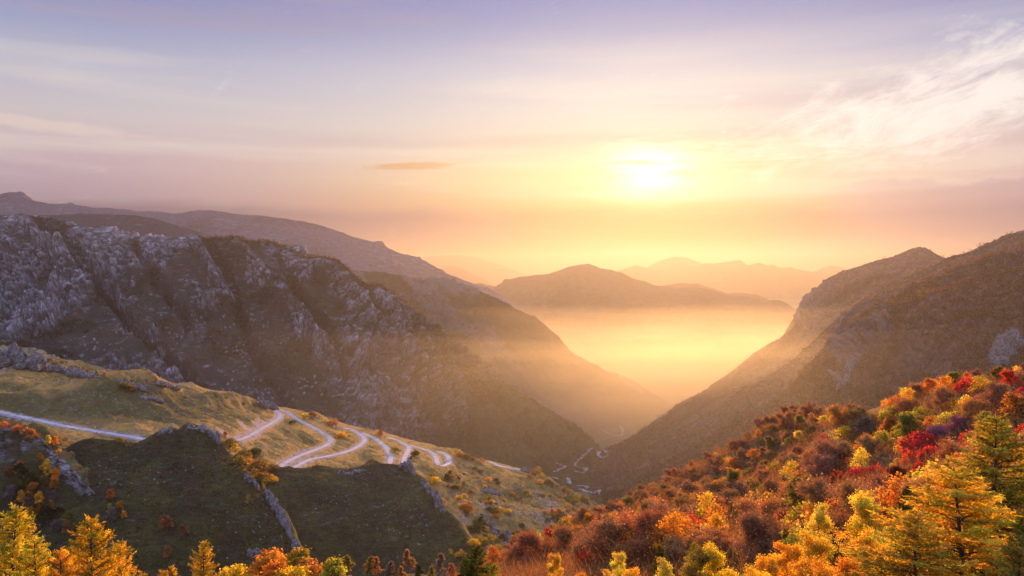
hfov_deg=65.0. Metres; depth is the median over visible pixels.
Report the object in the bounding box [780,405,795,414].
bare tree
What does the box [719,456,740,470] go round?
autumn tree
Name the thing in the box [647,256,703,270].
pale peak
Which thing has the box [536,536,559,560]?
bare tree
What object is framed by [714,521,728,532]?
autumn tree
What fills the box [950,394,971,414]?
autumn tree
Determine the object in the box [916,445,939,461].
autumn tree
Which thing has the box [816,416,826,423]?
autumn tree
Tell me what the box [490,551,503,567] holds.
bare tree
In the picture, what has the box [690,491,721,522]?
autumn tree
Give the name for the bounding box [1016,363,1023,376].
bare tree
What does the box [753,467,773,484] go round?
bare tree
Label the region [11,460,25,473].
autumn tree
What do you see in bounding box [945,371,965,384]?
autumn tree
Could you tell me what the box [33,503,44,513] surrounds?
autumn tree
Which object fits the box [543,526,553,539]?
autumn tree
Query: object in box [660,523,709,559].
bare tree
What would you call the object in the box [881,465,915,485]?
autumn tree
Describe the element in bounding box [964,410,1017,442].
autumn tree
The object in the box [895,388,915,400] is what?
autumn tree
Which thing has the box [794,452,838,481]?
bare tree
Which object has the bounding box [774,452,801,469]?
bare tree
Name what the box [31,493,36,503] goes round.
autumn tree
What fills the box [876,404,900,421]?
autumn tree
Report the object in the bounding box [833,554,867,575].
birch tree
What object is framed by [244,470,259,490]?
rock outcrop
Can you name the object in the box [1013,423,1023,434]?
autumn tree
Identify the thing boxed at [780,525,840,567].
autumn tree
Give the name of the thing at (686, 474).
bare tree
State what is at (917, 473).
autumn tree
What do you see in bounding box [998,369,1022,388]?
autumn tree
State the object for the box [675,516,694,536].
autumn tree
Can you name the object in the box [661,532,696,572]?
bare tree
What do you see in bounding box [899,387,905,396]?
autumn tree
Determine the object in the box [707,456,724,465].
bare tree
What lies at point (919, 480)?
tree
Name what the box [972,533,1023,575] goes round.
larch tree
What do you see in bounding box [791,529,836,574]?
birch tree
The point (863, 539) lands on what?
birch tree
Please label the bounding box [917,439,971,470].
bare tree
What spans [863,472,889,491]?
bare tree
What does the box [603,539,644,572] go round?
bare tree
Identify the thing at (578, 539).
bare tree
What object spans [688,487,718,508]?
bare tree
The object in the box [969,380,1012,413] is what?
bare tree
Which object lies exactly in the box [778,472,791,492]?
bare tree
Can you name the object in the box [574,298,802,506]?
ground
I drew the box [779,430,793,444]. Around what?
bare tree
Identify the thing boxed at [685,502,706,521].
bare tree
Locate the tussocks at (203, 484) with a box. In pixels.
[0,422,294,575]
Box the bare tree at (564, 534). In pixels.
[541,521,579,555]
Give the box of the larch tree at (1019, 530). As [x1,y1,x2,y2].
[986,504,1023,569]
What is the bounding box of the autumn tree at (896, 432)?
[890,426,908,439]
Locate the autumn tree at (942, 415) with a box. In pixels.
[933,412,954,424]
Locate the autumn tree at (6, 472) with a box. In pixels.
[3,467,11,479]
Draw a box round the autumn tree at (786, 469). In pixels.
[777,460,799,476]
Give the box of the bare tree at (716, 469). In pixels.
[711,466,723,473]
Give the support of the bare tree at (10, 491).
on the rocky knoll
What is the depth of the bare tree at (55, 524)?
591.72 m
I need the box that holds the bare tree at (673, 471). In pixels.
[662,467,680,477]
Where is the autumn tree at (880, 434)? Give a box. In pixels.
[871,429,895,450]
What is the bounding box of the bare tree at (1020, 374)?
[1012,370,1023,386]
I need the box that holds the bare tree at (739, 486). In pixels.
[720,481,751,498]
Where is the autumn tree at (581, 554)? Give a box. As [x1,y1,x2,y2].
[574,545,608,567]
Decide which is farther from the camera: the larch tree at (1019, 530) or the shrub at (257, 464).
the shrub at (257, 464)
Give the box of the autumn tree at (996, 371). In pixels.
[989,366,1004,383]
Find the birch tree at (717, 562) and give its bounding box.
[697,541,738,575]
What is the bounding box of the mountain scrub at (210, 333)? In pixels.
[0,215,594,479]
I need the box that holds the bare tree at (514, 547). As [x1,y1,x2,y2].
[507,535,534,563]
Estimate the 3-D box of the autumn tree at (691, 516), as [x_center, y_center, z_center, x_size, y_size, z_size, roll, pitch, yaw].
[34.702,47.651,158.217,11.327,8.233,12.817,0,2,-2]
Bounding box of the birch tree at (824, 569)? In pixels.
[804,555,841,575]
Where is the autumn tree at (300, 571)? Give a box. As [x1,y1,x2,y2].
[275,564,312,575]
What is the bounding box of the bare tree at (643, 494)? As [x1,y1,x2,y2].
[635,489,662,503]
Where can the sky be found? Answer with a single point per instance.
(528, 137)
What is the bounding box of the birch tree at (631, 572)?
[621,566,639,575]
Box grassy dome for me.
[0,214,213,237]
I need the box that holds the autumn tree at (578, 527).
[571,523,583,535]
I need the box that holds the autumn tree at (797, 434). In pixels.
[793,430,806,444]
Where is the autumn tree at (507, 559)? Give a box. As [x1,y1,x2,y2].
[502,552,513,565]
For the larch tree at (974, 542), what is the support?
on the woodland slope
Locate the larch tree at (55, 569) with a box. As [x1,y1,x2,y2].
[43,546,83,575]
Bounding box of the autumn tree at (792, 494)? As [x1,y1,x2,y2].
[770,472,812,520]
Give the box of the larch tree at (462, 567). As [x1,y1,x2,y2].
[457,558,471,575]
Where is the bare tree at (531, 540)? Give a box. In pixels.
[500,528,548,566]
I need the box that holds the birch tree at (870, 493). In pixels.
[831,489,877,561]
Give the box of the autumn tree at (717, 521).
[689,510,728,533]
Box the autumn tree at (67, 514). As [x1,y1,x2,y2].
[59,510,74,522]
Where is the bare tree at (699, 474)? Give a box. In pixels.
[687,471,704,483]
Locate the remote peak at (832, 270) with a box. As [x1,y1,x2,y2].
[816,266,847,274]
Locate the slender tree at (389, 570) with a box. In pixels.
[383,560,395,575]
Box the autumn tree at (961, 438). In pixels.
[957,429,973,442]
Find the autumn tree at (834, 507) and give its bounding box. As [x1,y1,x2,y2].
[824,496,852,526]
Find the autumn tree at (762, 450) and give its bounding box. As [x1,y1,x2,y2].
[757,447,767,460]
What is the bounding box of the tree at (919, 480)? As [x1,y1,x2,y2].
[887,463,985,512]
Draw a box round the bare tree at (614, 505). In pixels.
[598,502,623,518]
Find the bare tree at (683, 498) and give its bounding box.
[671,488,697,511]
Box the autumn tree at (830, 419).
[826,412,844,429]
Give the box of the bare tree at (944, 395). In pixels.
[922,384,959,415]
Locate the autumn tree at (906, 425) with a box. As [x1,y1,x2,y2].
[893,411,925,444]
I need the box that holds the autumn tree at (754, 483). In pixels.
[743,476,760,492]
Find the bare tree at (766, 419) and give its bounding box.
[763,415,778,423]
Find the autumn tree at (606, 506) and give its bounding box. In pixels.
[599,502,617,517]
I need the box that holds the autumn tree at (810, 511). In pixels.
[802,502,818,529]
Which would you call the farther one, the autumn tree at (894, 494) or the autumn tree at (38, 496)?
the autumn tree at (38, 496)
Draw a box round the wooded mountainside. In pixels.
[602,246,1023,505]
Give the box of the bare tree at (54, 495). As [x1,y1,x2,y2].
[48,490,57,501]
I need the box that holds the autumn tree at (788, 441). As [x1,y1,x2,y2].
[781,437,795,445]
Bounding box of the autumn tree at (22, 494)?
[14,489,25,506]
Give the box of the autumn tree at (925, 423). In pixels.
[914,415,937,433]
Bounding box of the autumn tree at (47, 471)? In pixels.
[42,462,52,478]
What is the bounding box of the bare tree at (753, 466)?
[745,462,756,471]
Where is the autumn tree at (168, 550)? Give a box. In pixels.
[163,545,171,558]
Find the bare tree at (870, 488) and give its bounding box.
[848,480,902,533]
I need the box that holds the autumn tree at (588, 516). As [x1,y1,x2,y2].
[574,512,593,529]
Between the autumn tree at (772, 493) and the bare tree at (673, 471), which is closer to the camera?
the autumn tree at (772, 493)
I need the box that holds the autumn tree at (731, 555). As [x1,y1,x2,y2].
[723,545,753,567]
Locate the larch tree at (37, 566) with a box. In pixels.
[3,533,55,575]
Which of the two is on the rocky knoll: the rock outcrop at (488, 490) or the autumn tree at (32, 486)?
the autumn tree at (32, 486)
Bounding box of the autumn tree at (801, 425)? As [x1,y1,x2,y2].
[798,422,805,431]
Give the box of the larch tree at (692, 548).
[678,541,706,575]
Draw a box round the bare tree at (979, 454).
[939,435,1010,473]
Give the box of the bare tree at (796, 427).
[794,420,806,430]
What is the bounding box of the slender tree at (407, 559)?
[402,549,415,573]
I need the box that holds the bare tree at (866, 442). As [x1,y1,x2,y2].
[836,432,882,464]
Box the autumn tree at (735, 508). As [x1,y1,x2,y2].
[728,504,740,518]
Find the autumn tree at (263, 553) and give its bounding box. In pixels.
[252,548,289,570]
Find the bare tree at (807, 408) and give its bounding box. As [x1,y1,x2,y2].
[800,402,823,415]
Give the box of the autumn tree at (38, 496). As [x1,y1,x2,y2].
[33,491,43,506]
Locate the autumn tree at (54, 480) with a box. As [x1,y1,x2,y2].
[49,474,59,492]
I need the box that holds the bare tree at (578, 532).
[570,523,584,554]
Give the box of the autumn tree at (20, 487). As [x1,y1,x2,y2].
[15,485,24,495]
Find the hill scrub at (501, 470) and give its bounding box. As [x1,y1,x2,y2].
[421,444,598,552]
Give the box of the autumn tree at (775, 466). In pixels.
[765,460,782,475]
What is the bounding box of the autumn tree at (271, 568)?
[255,558,289,575]
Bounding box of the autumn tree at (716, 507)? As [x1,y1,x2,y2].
[697,503,730,529]
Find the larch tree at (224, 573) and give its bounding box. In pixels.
[219,568,229,575]
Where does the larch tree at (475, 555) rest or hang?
on the woodland slope
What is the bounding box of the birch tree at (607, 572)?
[600,568,615,575]
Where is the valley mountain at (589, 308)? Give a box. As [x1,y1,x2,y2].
[476,264,796,363]
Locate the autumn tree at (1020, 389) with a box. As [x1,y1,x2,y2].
[1013,382,1023,394]
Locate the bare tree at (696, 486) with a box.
[686,481,722,499]
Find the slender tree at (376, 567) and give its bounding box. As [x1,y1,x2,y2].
[372,556,381,575]
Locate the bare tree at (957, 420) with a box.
[937,414,972,439]
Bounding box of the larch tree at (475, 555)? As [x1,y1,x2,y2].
[455,544,492,575]
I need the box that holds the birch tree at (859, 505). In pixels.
[842,489,894,560]
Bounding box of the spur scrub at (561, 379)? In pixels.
[351,269,675,418]
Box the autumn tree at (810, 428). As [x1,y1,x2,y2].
[802,425,817,436]
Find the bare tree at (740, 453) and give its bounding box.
[736,447,749,462]
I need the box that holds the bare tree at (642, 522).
[625,503,684,561]
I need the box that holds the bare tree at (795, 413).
[792,411,807,421]
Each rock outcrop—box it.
[0,342,47,371]
[45,364,102,378]
[115,378,148,391]
[139,395,164,402]
[151,380,180,389]
[156,428,173,435]
[185,423,207,432]
[207,429,220,443]
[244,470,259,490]
[247,548,260,558]
[255,396,279,409]
[263,489,294,540]
[291,538,300,549]
[337,468,365,475]
[398,459,415,475]
[420,478,433,497]
[433,490,445,512]
[477,513,499,534]
[481,487,500,495]
[503,530,511,544]
[520,467,535,474]
[835,357,856,391]
[986,327,1023,369]
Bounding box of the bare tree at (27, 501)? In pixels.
[22,496,34,506]
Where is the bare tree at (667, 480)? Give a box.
[664,476,672,483]
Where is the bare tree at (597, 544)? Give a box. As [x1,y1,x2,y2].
[586,504,649,562]
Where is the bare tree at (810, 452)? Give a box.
[797,446,844,473]
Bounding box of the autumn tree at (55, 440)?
[52,436,58,444]
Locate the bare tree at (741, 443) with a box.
[735,439,749,447]
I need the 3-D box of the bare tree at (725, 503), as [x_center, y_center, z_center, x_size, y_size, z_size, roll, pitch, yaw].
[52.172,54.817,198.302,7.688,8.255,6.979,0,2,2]
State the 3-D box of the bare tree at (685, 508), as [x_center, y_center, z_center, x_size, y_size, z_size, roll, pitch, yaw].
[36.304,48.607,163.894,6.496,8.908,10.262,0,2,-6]
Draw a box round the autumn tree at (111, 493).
[105,489,115,500]
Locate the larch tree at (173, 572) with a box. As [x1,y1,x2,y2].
[166,564,177,575]
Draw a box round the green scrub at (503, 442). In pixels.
[416,310,601,484]
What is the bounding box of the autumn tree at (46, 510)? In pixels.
[40,506,54,523]
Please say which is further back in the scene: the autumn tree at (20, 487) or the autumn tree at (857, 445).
the autumn tree at (20, 487)
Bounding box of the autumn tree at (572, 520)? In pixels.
[569,517,579,525]
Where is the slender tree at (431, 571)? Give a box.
[427,565,436,575]
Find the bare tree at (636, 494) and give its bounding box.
[633,490,641,500]
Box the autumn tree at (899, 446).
[893,437,907,457]
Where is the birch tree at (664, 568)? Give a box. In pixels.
[653,556,674,575]
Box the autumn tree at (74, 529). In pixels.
[68,522,81,538]
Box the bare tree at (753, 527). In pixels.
[729,508,782,562]
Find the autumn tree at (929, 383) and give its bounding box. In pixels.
[920,378,937,395]
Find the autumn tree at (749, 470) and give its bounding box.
[740,464,756,477]
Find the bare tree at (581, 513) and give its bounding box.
[572,503,596,528]
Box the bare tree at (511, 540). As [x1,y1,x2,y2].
[503,533,521,568]
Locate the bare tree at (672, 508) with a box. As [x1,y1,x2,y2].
[644,499,680,514]
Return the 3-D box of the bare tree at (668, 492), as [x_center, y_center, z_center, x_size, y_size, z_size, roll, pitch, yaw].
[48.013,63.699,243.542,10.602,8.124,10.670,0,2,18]
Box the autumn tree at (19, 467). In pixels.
[12,462,35,480]
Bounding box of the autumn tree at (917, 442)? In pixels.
[895,429,943,456]
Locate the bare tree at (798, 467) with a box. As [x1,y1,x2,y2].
[789,463,815,480]
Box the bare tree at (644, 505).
[636,499,657,513]
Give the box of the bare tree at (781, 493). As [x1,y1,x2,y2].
[771,482,828,500]
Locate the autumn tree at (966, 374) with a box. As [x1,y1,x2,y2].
[961,371,971,377]
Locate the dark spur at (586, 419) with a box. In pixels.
[314,255,674,432]
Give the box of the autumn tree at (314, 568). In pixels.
[295,557,351,575]
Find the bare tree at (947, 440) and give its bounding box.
[936,431,977,451]
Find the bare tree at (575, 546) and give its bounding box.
[567,518,602,564]
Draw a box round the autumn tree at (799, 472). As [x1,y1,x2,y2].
[781,468,809,493]
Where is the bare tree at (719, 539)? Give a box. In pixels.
[685,519,737,568]
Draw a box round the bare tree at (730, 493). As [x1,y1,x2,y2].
[717,486,741,512]
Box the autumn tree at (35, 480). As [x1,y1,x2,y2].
[32,476,41,484]
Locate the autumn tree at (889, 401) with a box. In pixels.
[878,395,896,411]
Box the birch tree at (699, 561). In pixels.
[678,544,716,575]
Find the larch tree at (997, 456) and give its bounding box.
[872,413,1023,575]
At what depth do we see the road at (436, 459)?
1275.29 m
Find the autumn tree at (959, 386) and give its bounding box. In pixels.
[950,375,986,396]
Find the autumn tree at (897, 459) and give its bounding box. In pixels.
[890,458,909,467]
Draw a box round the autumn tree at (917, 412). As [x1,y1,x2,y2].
[912,403,937,421]
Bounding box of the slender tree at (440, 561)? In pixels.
[434,553,445,575]
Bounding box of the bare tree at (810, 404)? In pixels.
[799,402,816,413]
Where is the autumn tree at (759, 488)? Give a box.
[750,483,769,493]
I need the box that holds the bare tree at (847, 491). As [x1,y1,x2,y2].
[807,472,897,566]
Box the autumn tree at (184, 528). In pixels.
[179,524,189,536]
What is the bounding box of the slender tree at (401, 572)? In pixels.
[398,565,406,575]
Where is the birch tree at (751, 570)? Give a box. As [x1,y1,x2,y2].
[743,562,773,575]
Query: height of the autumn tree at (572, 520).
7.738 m
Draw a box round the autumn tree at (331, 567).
[317,554,347,575]
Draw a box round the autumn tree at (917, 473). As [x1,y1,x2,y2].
[907,458,943,485]
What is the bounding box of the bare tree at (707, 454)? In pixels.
[702,450,713,463]
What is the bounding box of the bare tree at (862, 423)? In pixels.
[850,416,881,434]
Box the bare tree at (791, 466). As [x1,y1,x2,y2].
[780,459,805,474]
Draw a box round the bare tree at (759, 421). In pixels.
[753,415,767,428]
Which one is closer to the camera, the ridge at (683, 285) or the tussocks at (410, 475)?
the tussocks at (410, 475)
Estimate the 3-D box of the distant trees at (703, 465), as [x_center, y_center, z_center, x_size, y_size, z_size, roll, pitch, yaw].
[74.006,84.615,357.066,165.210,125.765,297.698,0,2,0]
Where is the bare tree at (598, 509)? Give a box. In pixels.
[591,505,625,518]
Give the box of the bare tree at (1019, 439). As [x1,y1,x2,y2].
[960,426,1023,455]
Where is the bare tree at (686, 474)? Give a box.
[683,468,689,478]
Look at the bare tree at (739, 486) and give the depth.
223.18 m
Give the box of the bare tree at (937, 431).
[925,424,956,442]
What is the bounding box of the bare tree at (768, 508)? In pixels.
[724,490,805,558]
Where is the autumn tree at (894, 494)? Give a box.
[867,471,910,532]
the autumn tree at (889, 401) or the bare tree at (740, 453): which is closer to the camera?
the autumn tree at (889, 401)
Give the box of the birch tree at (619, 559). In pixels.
[609,552,626,575]
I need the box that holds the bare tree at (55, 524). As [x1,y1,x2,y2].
[47,520,63,531]
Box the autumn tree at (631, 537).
[610,514,652,556]
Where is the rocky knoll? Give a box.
[0,417,95,512]
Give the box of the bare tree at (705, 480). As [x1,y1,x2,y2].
[698,476,712,487]
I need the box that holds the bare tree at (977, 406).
[951,394,998,429]
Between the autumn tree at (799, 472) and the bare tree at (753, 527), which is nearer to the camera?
the bare tree at (753, 527)
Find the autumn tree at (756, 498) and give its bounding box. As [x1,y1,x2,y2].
[738,489,773,511]
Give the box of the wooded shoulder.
[586,247,943,484]
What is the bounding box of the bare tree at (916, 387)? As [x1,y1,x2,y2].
[903,382,924,399]
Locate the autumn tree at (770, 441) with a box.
[765,436,777,451]
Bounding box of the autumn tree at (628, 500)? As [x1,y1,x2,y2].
[619,496,634,510]
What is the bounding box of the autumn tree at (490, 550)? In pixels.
[484,545,501,564]
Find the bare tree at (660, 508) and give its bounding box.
[647,501,670,554]
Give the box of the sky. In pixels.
[0,0,1023,275]
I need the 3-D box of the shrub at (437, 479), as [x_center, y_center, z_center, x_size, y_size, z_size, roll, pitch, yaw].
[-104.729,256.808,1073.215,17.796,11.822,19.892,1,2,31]
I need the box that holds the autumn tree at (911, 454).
[900,448,925,465]
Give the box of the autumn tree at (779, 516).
[776,510,787,525]
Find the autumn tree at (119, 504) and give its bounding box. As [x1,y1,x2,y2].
[115,501,123,512]
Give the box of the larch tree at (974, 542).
[841,461,1023,575]
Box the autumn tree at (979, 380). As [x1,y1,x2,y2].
[966,375,996,395]
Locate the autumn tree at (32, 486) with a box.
[23,482,38,497]
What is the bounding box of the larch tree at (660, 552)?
[649,546,672,575]
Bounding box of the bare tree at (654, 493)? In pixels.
[649,490,659,497]
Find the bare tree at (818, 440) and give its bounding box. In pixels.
[809,437,829,456]
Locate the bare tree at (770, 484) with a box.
[756,477,781,494]
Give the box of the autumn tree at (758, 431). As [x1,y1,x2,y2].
[753,429,762,443]
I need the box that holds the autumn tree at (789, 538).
[780,512,849,564]
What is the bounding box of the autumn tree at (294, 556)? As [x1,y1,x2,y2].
[284,545,313,570]
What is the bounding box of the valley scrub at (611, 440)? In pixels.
[577,404,674,495]
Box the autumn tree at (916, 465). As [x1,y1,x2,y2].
[907,462,925,477]
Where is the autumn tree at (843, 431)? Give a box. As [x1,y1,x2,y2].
[826,425,854,440]
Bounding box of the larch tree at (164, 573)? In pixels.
[158,569,168,575]
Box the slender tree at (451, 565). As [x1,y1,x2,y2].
[447,562,456,575]
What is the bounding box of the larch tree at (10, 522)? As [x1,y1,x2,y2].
[0,503,48,575]
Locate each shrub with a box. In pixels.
[0,421,10,428]
[10,424,23,431]
[19,426,36,434]
[22,432,41,440]
[114,437,124,442]
[116,381,132,389]
[222,438,238,447]
[231,444,240,451]
[232,455,248,465]
[234,449,251,457]
[241,457,251,464]
[245,459,268,470]
[245,468,259,477]
[246,446,263,458]
[254,470,272,481]
[255,457,267,462]
[258,465,272,472]
[262,474,278,483]
[268,462,280,471]
[300,413,310,417]
[325,419,337,425]
[335,433,347,438]
[389,447,400,452]
[428,476,440,483]
[453,552,461,557]
[458,503,470,508]
[461,504,472,511]
[463,507,473,513]
[466,538,479,546]
[468,526,477,533]
[473,518,488,524]
[475,535,487,542]
[477,524,483,532]
[487,533,495,541]
[490,506,499,512]
[497,505,505,511]
[549,510,559,516]
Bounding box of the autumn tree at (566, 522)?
[552,516,574,535]
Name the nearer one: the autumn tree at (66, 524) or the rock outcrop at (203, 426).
the autumn tree at (66, 524)
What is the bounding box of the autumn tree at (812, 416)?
[808,413,814,424]
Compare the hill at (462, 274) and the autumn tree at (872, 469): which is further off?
the hill at (462, 274)
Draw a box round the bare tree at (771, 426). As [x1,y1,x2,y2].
[767,423,780,434]
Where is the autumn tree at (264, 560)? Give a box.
[242,547,286,575]
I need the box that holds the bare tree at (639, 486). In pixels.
[636,483,645,490]
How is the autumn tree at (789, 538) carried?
on the woodland slope
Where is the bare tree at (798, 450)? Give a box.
[783,444,805,456]
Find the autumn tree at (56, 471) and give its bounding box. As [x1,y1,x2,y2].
[50,468,59,478]
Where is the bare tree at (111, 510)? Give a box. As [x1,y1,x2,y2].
[104,506,115,523]
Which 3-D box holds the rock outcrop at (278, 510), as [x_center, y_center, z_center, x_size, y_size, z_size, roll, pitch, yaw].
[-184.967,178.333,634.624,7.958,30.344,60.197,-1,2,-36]
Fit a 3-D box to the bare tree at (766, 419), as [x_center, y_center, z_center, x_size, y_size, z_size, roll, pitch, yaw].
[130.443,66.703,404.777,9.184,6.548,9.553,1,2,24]
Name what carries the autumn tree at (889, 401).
on the woodland slope
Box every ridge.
[0,191,596,364]
[421,254,528,285]
[616,260,832,297]
[664,283,767,299]
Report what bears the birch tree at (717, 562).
on the woodland slope
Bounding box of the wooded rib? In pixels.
[588,230,1023,502]
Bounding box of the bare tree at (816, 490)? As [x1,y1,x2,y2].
[783,466,868,524]
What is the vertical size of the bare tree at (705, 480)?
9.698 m
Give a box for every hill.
[0,345,597,557]
[441,266,492,285]
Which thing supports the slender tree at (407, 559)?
on the woodland slope
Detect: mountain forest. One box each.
[587,248,944,479]
[599,243,1023,505]
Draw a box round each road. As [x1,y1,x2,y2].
[0,411,144,439]
[234,410,332,466]
[293,428,366,467]
[362,433,392,463]
[389,438,410,462]
[410,445,450,465]
[489,462,519,469]
[573,448,608,472]
[579,488,600,493]
[596,426,623,435]
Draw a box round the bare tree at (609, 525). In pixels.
[574,513,628,573]
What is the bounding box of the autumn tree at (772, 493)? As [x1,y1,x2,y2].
[762,492,778,498]
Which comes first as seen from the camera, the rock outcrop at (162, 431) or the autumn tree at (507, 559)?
the autumn tree at (507, 559)
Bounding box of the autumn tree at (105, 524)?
[98,521,110,533]
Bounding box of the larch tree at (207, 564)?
[187,539,219,575]
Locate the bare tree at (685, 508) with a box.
[671,503,701,526]
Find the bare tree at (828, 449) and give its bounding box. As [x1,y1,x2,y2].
[800,439,846,476]
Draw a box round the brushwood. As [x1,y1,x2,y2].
[442,367,1022,575]
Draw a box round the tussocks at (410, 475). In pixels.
[265,458,470,575]
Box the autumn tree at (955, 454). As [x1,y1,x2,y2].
[931,449,969,468]
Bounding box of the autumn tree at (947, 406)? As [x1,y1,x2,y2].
[942,396,959,421]
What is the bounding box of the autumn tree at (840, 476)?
[824,469,852,486]
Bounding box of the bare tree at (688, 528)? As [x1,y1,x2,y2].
[656,515,702,557]
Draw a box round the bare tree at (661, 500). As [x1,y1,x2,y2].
[639,496,669,506]
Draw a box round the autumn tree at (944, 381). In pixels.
[930,375,954,393]
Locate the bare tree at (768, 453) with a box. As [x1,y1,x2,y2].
[763,449,778,462]
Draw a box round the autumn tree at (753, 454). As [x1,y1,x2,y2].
[746,449,758,462]
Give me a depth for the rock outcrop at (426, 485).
875.03 m
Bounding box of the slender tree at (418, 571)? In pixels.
[414,564,423,575]
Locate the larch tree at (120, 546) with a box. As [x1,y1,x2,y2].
[101,539,146,575]
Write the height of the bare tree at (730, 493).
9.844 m
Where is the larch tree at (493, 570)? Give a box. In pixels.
[483,563,501,575]
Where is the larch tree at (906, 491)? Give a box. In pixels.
[883,484,918,547]
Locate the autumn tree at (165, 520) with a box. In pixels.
[158,514,173,527]
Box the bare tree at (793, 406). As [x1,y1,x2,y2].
[788,404,798,414]
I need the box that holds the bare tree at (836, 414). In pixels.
[822,403,856,426]
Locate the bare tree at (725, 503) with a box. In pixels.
[723,496,735,521]
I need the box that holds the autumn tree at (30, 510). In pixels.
[24,505,38,519]
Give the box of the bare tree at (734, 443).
[726,439,740,451]
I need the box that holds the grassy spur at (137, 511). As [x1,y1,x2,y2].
[0,422,308,575]
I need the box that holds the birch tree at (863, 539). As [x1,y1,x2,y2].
[848,524,894,572]
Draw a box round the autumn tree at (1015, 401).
[998,391,1023,427]
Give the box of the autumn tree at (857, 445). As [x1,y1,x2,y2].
[848,444,877,462]
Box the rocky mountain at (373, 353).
[0,213,600,490]
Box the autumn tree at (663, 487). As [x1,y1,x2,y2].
[657,483,672,502]
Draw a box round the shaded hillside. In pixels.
[232,455,479,575]
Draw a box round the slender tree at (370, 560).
[363,555,375,575]
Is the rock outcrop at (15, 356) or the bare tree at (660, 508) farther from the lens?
the rock outcrop at (15, 356)
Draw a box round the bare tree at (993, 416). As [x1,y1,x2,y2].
[968,412,1012,435]
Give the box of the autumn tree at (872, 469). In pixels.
[863,462,886,479]
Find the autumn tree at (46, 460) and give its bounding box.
[38,458,50,470]
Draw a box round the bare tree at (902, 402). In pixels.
[891,395,920,413]
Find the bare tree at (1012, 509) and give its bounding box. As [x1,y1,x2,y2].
[972,490,1023,537]
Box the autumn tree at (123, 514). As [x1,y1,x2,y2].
[121,510,126,517]
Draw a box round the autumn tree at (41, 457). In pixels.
[37,453,45,460]
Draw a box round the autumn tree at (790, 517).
[780,500,809,527]
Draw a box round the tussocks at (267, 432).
[0,345,582,545]
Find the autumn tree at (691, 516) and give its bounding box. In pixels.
[686,510,710,525]
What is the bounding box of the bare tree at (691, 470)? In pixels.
[686,467,704,477]
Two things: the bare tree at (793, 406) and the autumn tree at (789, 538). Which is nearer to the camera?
the autumn tree at (789, 538)
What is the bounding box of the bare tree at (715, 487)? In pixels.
[707,479,726,493]
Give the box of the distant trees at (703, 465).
[485,374,993,563]
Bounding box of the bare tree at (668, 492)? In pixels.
[657,486,681,506]
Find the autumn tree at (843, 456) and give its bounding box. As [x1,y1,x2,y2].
[831,444,850,468]
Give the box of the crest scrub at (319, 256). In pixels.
[198,233,601,449]
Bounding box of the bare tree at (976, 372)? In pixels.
[969,368,984,381]
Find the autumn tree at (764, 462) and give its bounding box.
[758,459,770,475]
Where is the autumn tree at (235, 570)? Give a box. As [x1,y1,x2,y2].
[218,563,258,575]
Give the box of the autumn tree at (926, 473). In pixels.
[914,465,945,489]
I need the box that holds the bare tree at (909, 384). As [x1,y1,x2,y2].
[904,381,926,395]
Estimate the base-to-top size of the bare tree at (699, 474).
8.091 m
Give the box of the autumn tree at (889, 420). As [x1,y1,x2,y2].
[877,414,896,435]
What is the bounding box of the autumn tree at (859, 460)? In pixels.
[847,446,871,472]
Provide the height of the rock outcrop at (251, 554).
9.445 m
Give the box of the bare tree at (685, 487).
[671,479,699,496]
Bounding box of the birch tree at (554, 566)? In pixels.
[547,552,563,575]
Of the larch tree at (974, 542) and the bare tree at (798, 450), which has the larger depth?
the bare tree at (798, 450)
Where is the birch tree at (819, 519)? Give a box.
[789,502,841,568]
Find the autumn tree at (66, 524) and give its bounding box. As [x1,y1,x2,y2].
[61,521,70,533]
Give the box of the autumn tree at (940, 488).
[906,484,944,506]
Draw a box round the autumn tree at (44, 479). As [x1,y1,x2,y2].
[40,475,49,485]
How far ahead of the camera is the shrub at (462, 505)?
1003.50 m
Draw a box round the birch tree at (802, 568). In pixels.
[787,555,826,575]
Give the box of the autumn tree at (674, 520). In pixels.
[645,510,685,560]
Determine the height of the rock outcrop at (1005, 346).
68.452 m
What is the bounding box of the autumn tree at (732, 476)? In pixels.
[714,467,740,489]
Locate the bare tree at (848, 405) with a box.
[843,400,868,428]
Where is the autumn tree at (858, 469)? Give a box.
[843,466,868,480]
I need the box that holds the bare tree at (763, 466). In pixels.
[751,464,769,476]
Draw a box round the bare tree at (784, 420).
[774,410,807,430]
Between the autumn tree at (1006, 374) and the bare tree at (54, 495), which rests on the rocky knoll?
the bare tree at (54, 495)
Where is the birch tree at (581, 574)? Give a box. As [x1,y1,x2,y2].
[575,570,587,575]
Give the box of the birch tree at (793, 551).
[767,540,804,575]
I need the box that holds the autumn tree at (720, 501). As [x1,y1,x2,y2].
[713,495,731,519]
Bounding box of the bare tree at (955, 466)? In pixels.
[949,453,1000,478]
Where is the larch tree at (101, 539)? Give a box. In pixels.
[46,514,129,575]
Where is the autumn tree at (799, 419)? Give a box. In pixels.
[794,414,807,430]
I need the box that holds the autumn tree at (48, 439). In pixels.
[44,435,51,446]
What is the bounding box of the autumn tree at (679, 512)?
[670,507,688,518]
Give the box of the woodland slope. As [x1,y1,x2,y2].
[407,384,1023,575]
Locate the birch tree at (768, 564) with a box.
[744,553,781,575]
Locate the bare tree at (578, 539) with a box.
[571,524,588,555]
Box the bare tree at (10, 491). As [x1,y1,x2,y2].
[1,484,15,501]
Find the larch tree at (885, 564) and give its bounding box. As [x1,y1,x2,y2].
[838,509,978,575]
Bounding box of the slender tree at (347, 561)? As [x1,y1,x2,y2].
[343,555,354,574]
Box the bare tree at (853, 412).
[845,403,880,430]

